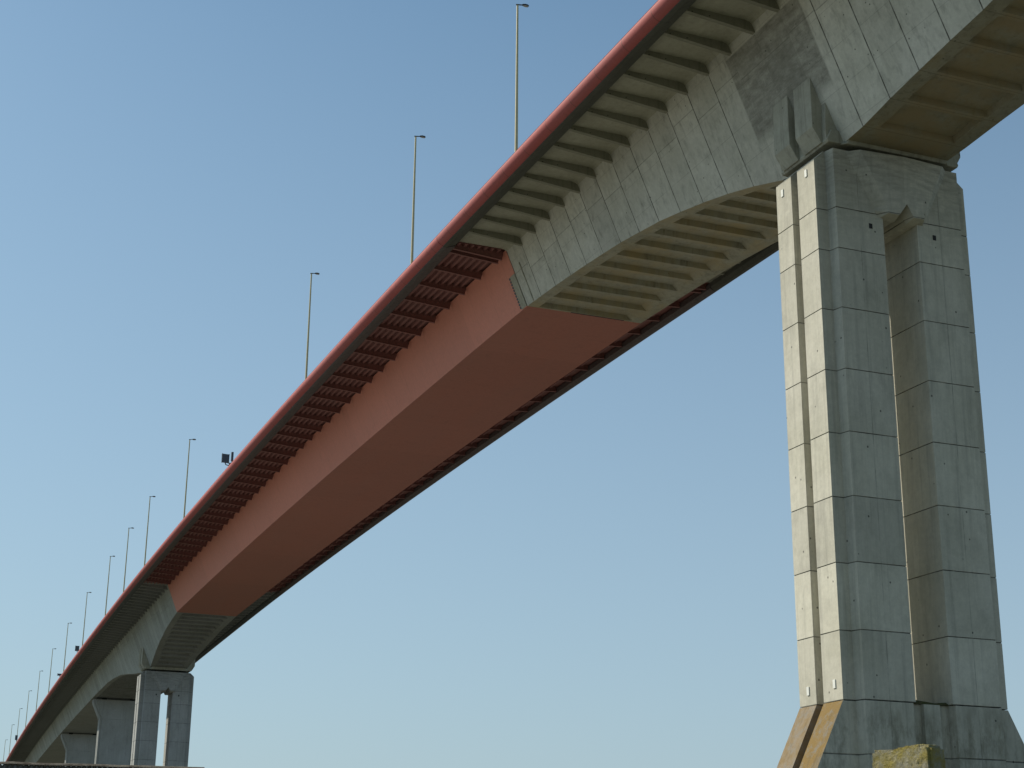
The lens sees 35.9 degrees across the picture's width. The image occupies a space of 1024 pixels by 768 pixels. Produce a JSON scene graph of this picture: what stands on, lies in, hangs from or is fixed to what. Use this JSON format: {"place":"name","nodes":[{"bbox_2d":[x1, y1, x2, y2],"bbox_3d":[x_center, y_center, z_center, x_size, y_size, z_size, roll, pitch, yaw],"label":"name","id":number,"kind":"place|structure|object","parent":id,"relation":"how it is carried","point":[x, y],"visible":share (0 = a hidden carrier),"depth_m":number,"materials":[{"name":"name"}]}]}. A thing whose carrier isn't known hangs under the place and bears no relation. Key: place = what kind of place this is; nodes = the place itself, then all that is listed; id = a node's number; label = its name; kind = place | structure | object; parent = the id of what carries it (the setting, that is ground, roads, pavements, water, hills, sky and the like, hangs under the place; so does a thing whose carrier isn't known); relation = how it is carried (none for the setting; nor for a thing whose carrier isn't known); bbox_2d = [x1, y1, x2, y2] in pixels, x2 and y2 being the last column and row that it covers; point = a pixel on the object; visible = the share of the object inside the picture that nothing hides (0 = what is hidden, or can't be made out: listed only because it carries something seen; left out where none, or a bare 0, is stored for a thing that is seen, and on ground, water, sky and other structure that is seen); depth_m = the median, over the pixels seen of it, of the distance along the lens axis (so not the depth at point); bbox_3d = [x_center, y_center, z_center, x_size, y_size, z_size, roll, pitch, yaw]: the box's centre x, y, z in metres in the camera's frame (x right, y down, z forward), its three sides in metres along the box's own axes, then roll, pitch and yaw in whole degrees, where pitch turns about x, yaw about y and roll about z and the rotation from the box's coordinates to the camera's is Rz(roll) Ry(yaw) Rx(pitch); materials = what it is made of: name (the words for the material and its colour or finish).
{"place":"outdoors","nodes":[
{"label":"outdoors","id":0,"kind":"place"},
{"bbox_2d":[0,762,204,767],"bbox_3d":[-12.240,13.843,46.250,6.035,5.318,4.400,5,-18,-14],"label":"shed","id":1,"kind":"structure","parent":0,"point":[39,765],"depth_m":46.77,"materials":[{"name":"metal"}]},
{"bbox_2d":[0,0,1023,767],"label":"sky","id":2,"kind":"structure","parent":0,"point":[608,582],"materials":[{"name":"blue"}]},
{"label":"ground","id":3,"kind":"structure","parent":0,"visible":0},
{"bbox_2d":[61,733,96,767],"bbox_3d":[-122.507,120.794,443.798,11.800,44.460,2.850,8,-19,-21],"label":"bridge pier","id":4,"kind":"structure","parent":3,"relation":"on","point":[80,749],"depth_m":447.80,"materials":[{"name":"concrete"}]},
{"bbox_2d":[92,698,134,767],"bbox_3d":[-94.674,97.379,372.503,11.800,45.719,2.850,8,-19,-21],"label":"bridge pier","id":5,"kind":"structure","parent":3,"relation":"on","point":[114,732],"depth_m":375.82,"materials":[{"name":"concrete"}]},
{"bbox_2d":[130,669,193,766],"bbox_3d":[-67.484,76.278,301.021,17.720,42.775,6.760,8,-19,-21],"label":"bridge pier","id":6,"kind":"structure","parent":3,"relation":"on","point":[153,685],"depth_m":302.79,"materials":[{"name":"concrete"}]},
{"bbox_2d":[5,580,277,766],"bbox_3d":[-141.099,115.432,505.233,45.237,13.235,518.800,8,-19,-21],"label":"concrete bridge arm","id":7,"kind":"object","parent":6,"relation":"on","point":[140,629],"visible":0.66,"depth_m":322.23},
{"bbox_2d":[48,648,55,692],"bbox_3d":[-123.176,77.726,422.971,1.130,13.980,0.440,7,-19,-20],"label":"street lamp","id":8,"kind":"object","parent":7,"relation":"on","point":[50,670],"visible":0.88,"depth_m":423.00,"materials":[{"name":"metal"}]},
{"bbox_2d":[63,623,71,671],"bbox_3d":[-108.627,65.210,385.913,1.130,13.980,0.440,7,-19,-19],"label":"street lamp","id":9,"kind":"object","parent":7,"relation":"on","point":[65,648],"visible":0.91,"depth_m":385.82,"materials":[{"name":"metal"}]},
{"bbox_2d":[82,592,91,645],"bbox_3d":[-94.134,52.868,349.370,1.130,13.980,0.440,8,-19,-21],"label":"street lamp","id":10,"kind":"object","parent":7,"relation":"on","point":[84,619],"visible":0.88,"depth_m":349.33,"materials":[{"name":"metal"}]},
{"bbox_2d":[105,556,114,614],"bbox_3d":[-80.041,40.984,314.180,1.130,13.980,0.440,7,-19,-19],"label":"street lamp","id":11,"kind":"object","parent":7,"relation":"on","point":[107,586],"visible":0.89,"depth_m":314.10,"materials":[{"name":"metal"}]},
{"bbox_2d":[123,527,133,591],"bbox_3d":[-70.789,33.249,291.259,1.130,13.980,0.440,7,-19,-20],"label":"street lamp","id":12,"kind":"object","parent":7,"relation":"on","point":[126,560],"visible":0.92,"depth_m":291.25,"materials":[{"name":"metal"}]},
{"bbox_2d":[776,148,1023,767],"bbox_3d":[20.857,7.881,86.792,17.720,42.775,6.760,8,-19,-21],"label":"bridge pier","id":13,"kind":"structure","parent":3,"relation":"on","point":[899,638],"depth_m":85.60,"materials":[{"name":"concrete"}]},
{"bbox_2d":[437,0,1023,323],"bbox_3d":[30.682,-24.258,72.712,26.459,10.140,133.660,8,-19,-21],"label":"concrete bridge arm","id":14,"kind":"object","parent":13,"relation":"on","point":[664,150],"visible":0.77,"depth_m":99.77},
{"bbox_2d":[132,235,715,615],"bbox_3d":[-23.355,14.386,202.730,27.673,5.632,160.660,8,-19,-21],"label":"steel bridge span","id":15,"kind":"object","parent":14,"relation":"on","point":[439,361],"visible":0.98,"depth_m":167.22,"materials":[{"name":"paint"}]},
{"bbox_2d":[144,496,155,564],"bbox_3d":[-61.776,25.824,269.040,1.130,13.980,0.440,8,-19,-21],"label":"street lamp","id":16,"kind":"object","parent":15,"relation":"on","point":[147,530],"visible":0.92,"depth_m":269.03,"materials":[{"name":"metal"}]},
{"bbox_2d":[183,439,195,517],"bbox_3d":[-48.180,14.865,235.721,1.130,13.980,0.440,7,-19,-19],"label":"street lamp","id":17,"kind":"object","parent":15,"relation":"on","point":[187,479],"visible":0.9,"depth_m":235.68,"materials":[{"name":"metal"}]},
{"bbox_2d":[221,453,229,465],"bbox_3d":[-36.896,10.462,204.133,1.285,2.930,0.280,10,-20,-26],"label":"signal panel","id":18,"kind":"object","parent":15,"relation":"on","point":[225,459],"visible":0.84,"depth_m":204.19,"materials":[{"name":"metal"}]},
{"bbox_2d":[305,273,319,378],"bbox_3d":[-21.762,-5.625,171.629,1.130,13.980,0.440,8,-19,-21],"label":"street lamp","id":19,"kind":"object","parent":15,"relation":"on","point":[306,369],"visible":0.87,"depth_m":171.57,"materials":[{"name":"metal"}]},
{"bbox_2d":[410,135,425,263],"bbox_3d":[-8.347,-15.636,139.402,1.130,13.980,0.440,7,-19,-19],"label":"street lamp","id":20,"kind":"object","parent":15,"relation":"on","point":[413,214],"visible":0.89,"depth_m":139.27,"materials":[{"name":"metal"}]},
{"bbox_2d":[515,4,528,150],"bbox_3d":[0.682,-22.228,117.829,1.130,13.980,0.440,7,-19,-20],"label":"street lamp","id":21,"kind":"object","parent":14,"relation":"on","point":[516,102],"visible":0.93,"depth_m":117.63,"materials":[{"name":"metal"}]},
{"bbox_2d":[872,744,945,767],"bbox_3d":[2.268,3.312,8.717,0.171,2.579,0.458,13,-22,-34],"label":"stone post","id":22,"kind":"object","parent":3,"relation":"on","point":[922,756],"visible":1,"depth_m":8.98,"materials":[{"name":"yellow stone"}]}
]}

